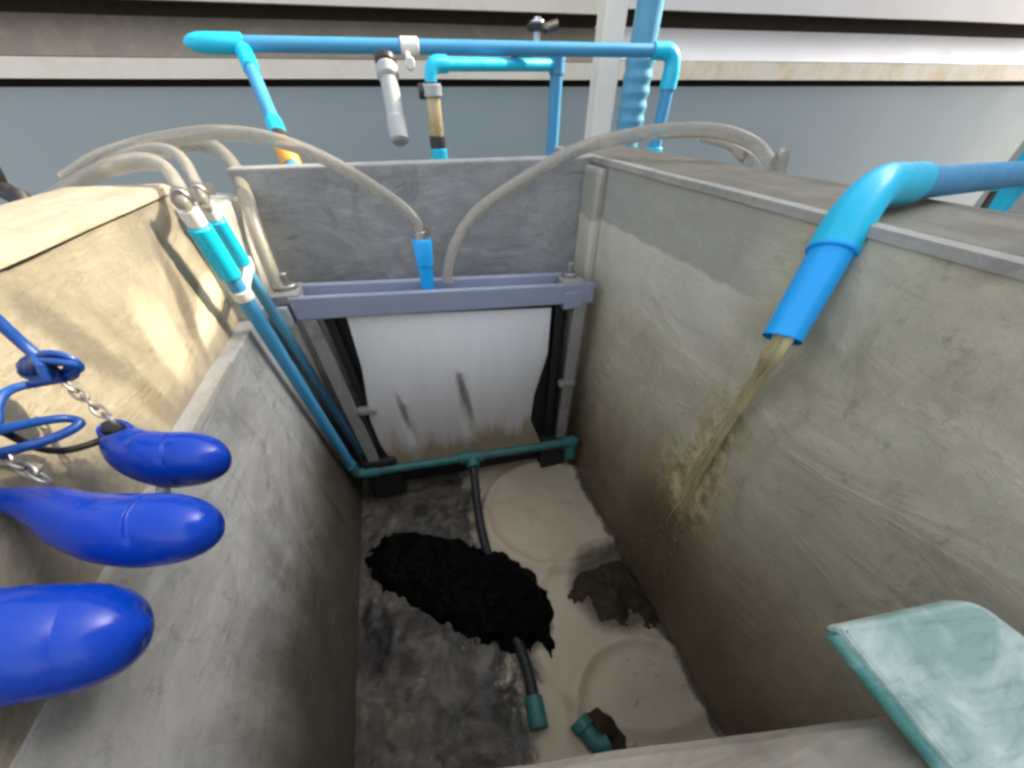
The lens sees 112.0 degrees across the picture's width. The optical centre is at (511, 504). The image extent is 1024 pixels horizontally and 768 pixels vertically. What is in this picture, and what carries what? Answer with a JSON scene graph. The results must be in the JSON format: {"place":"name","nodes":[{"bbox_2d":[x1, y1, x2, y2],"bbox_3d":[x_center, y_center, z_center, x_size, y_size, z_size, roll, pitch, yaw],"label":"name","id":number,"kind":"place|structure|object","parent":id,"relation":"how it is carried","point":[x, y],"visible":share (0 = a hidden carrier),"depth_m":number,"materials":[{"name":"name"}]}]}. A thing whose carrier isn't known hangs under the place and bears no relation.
{"place":"outdoors","nodes":[
{"label":"outdoors","id":0,"kind":"place"},
{"bbox_2d":[0,168,31,202],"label":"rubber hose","id":1,"kind":"object","parent":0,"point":[9,193],"visible":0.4,"depth_m":0.54,"materials":[{"name":"grey rubber"}]},
{"bbox_2d":[0,0,1023,205],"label":"boundary wall","id":2,"kind":"structure","parent":0,"point":[849,92],"depth_m":1.25,"materials":[{"name":"grey paint"}]},
{"bbox_2d":[973,141,1023,214],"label":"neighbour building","id":3,"kind":"structure","parent":0,"point":[1017,207],"depth_m":1.32,"materials":[{"name":"grey"}]},
{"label":"ground","id":4,"kind":"structure","parent":0,"visible":0},
{"bbox_2d":[183,31,680,164],"bbox_3d":[-0.082,-0.627,1.118,1.142,1.075,0.273,-11,50,-9],"label":"overhead pipe run","id":5,"kind":"object","parent":4,"relation":"on","point":[244,48],"visible":0.76,"depth_m":0.76,"materials":[{"name":"blue plastic"}]},
{"bbox_2d":[374,49,414,146],"bbox_3d":[-0.251,-0.921,0.786,0.086,0.143,0.106,-11,50,-9],"label":"pale filter tube","id":6,"kind":"object","parent":5,"relation":"attached to","point":[386,67],"visible":1,"depth_m":0.77,"materials":[{"name":"grey plastic"}]},
{"bbox_2d":[417,54,554,158],"bbox_3d":[-0.039,-0.702,1.198,0.401,1.049,0.043,-29,55,-22],"label":"sight tube pipe","id":7,"kind":"object","parent":4,"relation":"on","point":[431,93],"visible":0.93,"depth_m":0.80,"materials":[{"name":"blue plastic"}]},
{"bbox_2d":[511,16,558,57],"bbox_3d":[0.050,-1.228,0.914,0.081,0.058,0.266,-11,50,-9],"label":"valve head","id":8,"kind":"object","parent":7,"relation":"attached to","point":[536,25],"visible":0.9,"depth_m":0.83},
{"bbox_2d":[0,145,1023,767],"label":"concrete tank","id":9,"kind":"object","parent":4,"relation":"on","point":[872,461],"visible":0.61,"depth_m":0.44,"materials":[{"name":"grey concrete"}]},
{"bbox_2d":[0,314,84,424],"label":"cable coil","id":10,"kind":"object","parent":9,"relation":"hanging from","point":[35,367],"visible":1,"depth_m":0.22,"materials":[{"name":"blue plastic"}]},
{"bbox_2d":[0,583,154,707],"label":"float switch","id":11,"kind":"object","parent":9,"relation":"attached to","point":[58,639],"visible":1,"depth_m":0.18,"materials":[{"name":"blue plastic"}]},
{"bbox_2d":[0,414,224,567],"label":"float switch","id":12,"kind":"object","parent":9,"relation":"attached to","point":[133,530],"visible":1,"depth_m":0.21,"materials":[{"name":"blue plastic"}]},
{"bbox_2d":[0,454,53,484],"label":"steel chain","id":13,"kind":"object","parent":12,"relation":"attached to","point":[33,473],"visible":1,"depth_m":0.21,"materials":[{"name":"silver metal"}]},
{"bbox_2d":[1,419,231,492],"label":"float switch","id":14,"kind":"object","parent":9,"relation":"attached to","point":[162,462],"visible":0.99,"depth_m":0.27,"materials":[{"name":"blue plastic"}]},
{"bbox_2d":[61,382,120,427],"bbox_3d":[-0.311,-0.075,0.255,0.036,0.032,0.009,24,54,19],"label":"steel chain","id":15,"kind":"object","parent":14,"relation":"attached to","point":[71,388],"visible":0.99,"depth_m":0.25,"materials":[{"name":"silver metal"}]},
{"bbox_2d":[41,152,202,212],"bbox_3d":[-0.604,-0.459,0.507,0.469,0.087,0.059,19,52,16],"label":"clear hose","id":16,"kind":"object","parent":9,"relation":"on","point":[183,197],"visible":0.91,"depth_m":0.45,"materials":[{"name":"plastic"}]},
{"bbox_2d":[94,142,216,212],"bbox_3d":[-0.608,-0.524,0.550,0.431,0.075,0.068,20,53,17],"label":"clear hose","id":17,"kind":"object","parent":9,"relation":"attached to","point":[181,158],"visible":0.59,"depth_m":0.51,"materials":[{"name":"plastic"}]},
{"bbox_2d":[229,256,254,302],"bbox_3d":[-0.431,-0.366,0.557,0.029,0.035,0.129,-13,51,-11],"label":"pipe strap","id":18,"kind":"object","parent":9,"relation":"attached to","point":[247,295],"visible":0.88,"depth_m":0.54,"materials":[{"name":"white plastic"}]},
{"bbox_2d":[198,200,362,458],"bbox_3d":[-0.461,-0.294,0.810,0.026,0.667,0.233,-11,50,-9],"label":"suction pipe","id":19,"kind":"object","parent":9,"relation":"attached to","point":[215,218],"visible":0.85,"depth_m":0.64,"materials":[{"name":"blue plastic"}]},
{"bbox_2d":[176,204,577,731],"bbox_3d":[-0.045,-0.052,0.635,0.678,0.732,0.726,-11,50,-9],"label":"air pipe","id":20,"kind":"object","parent":9,"relation":"attached to","point":[207,239],"visible":0.91,"depth_m":0.71,"materials":[{"name":"blue plastic"}]},
{"bbox_2d":[270,237,594,497],"bbox_3d":[-0.140,-0.312,0.909,0.660,0.636,0.085,-11,50,-9],"label":"membrane module","id":21,"kind":"object","parent":9,"relation":"attached to","point":[435,367],"visible":0.97,"depth_m":0.82,"materials":[{"name":"grey plastic"}]},
{"bbox_2d":[172,141,283,290],"bbox_3d":[-0.548,-0.592,0.692,0.366,0.200,0.130,32,57,24],"label":"clear hose","id":22,"kind":"object","parent":21,"relation":"attached to","point":[227,158],"visible":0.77,"depth_m":0.63,"materials":[{"name":"plastic"}]},
{"bbox_2d":[57,125,430,240],"bbox_3d":[-0.493,-0.593,0.640,0.690,0.152,0.065,5,50,4],"label":"clear hose","id":23,"kind":"object","parent":21,"relation":"attached to","point":[189,134],"visible":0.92,"depth_m":0.59,"materials":[{"name":"plastic"}]},
{"bbox_2d":[353,457,725,767],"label":"sediment","id":24,"kind":"object","parent":9,"relation":"in","point":[431,692],"visible":0.77,"depth_m":0.77,"materials":[{"name":"beige soil"}]},
{"bbox_2d":[365,532,554,658],"bbox_3d":[-0.125,0.186,0.876,0.584,0.065,0.278,20,52,16],"label":"black sludge","id":25,"kind":"object","parent":24,"relation":"on","point":[461,586],"visible":0.99,"depth_m":0.85,"materials":[{"name":"black soil"}]},
{"bbox_2d":[587,707,626,750],"bbox_3d":[0.170,0.441,0.665,0.112,0.046,0.102,-11,50,-9],"label":"debris","id":26,"kind":"object","parent":24,"relation":"on","point":[603,723],"visible":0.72,"depth_m":0.67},
{"bbox_2d":[570,713,612,753],"bbox_3d":[0.154,0.442,0.656,0.043,0.042,0.078,-33,57,-25],"label":"broken fitting","id":27,"kind":"object","parent":26,"relation":"on","point":[582,727],"visible":0.91,"depth_m":0.65,"materials":[{"name":"teal plastic"}]},
{"bbox_2d":[567,555,661,628],"bbox_3d":[0.255,0.234,0.852,0.252,0.033,0.242,-11,50,-9],"label":"brown scum","id":28,"kind":"object","parent":24,"relation":"on","point":[613,590],"visible":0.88,"depth_m":0.86,"materials":[{"name":"brown soil"}]},
{"bbox_2d":[442,122,790,282],"bbox_3d":[0.193,-0.472,0.802,0.655,0.556,0.214,5,50,5],"label":"clear hose","id":29,"kind":"object","parent":9,"relation":"attached to","point":[759,149],"visible":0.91,"depth_m":0.66,"materials":[{"name":"plastic"}]},
{"bbox_2d":[700,139,755,167],"bbox_3d":[0.467,-0.560,0.885,0.027,0.539,0.249,-13,51,-11],"label":"clear hose","id":30,"kind":"object","parent":29,"relation":"attached to","point":[745,158],"visible":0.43,"depth_m":0.70,"materials":[{"name":"plastic"}]},
{"bbox_2d":[762,161,1023,344],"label":"spout pipe","id":31,"kind":"object","parent":9,"relation":"attached to","point":[835,245],"visible":1,"depth_m":0.34,"materials":[{"name":"blue plastic"}]},
{"bbox_2d":[640,334,794,575],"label":"water stream","id":32,"kind":"structure","parent":31,"relation":"attached to","point":[773,353],"depth_m":0.47,"materials":[{"name":"brown liquid"}]},
{"bbox_2d":[824,600,1023,767],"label":"teal board","id":33,"kind":"object","parent":9,"relation":"on","point":[942,682],"visible":1,"depth_m":0.18,"materials":[{"name":"plastic"}]},
{"bbox_2d":[546,57,564,155],"bbox_3d":[0.120,-0.797,1.274,0.039,1.057,0.039,-11,50,-9],"label":"slender standpipe","id":34,"kind":"object","parent":4,"relation":"on","point":[556,74],"visible":0.42,"depth_m":0.93,"materials":[{"name":"blue plastic"}]},
{"bbox_2d":[584,0,628,138],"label":"wall post","id":35,"kind":"object","parent":4,"relation":"on","point":[611,20],"depth_m":1.01,"materials":[{"name":"beige paint"}]},
{"bbox_2d":[615,0,664,147],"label":"blue downpipe","id":36,"kind":"object","parent":4,"relation":"on","point":[636,79],"visible":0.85,"depth_m":1.01,"materials":[{"name":"plastic"}]},
{"bbox_2d":[980,150,1023,211],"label":"pipe","id":37,"kind":"object","parent":4,"relation":"on","point":[1004,199],"visible":0.23,"depth_m":0.54,"materials":[{"name":"blue plastic"}]}
]}

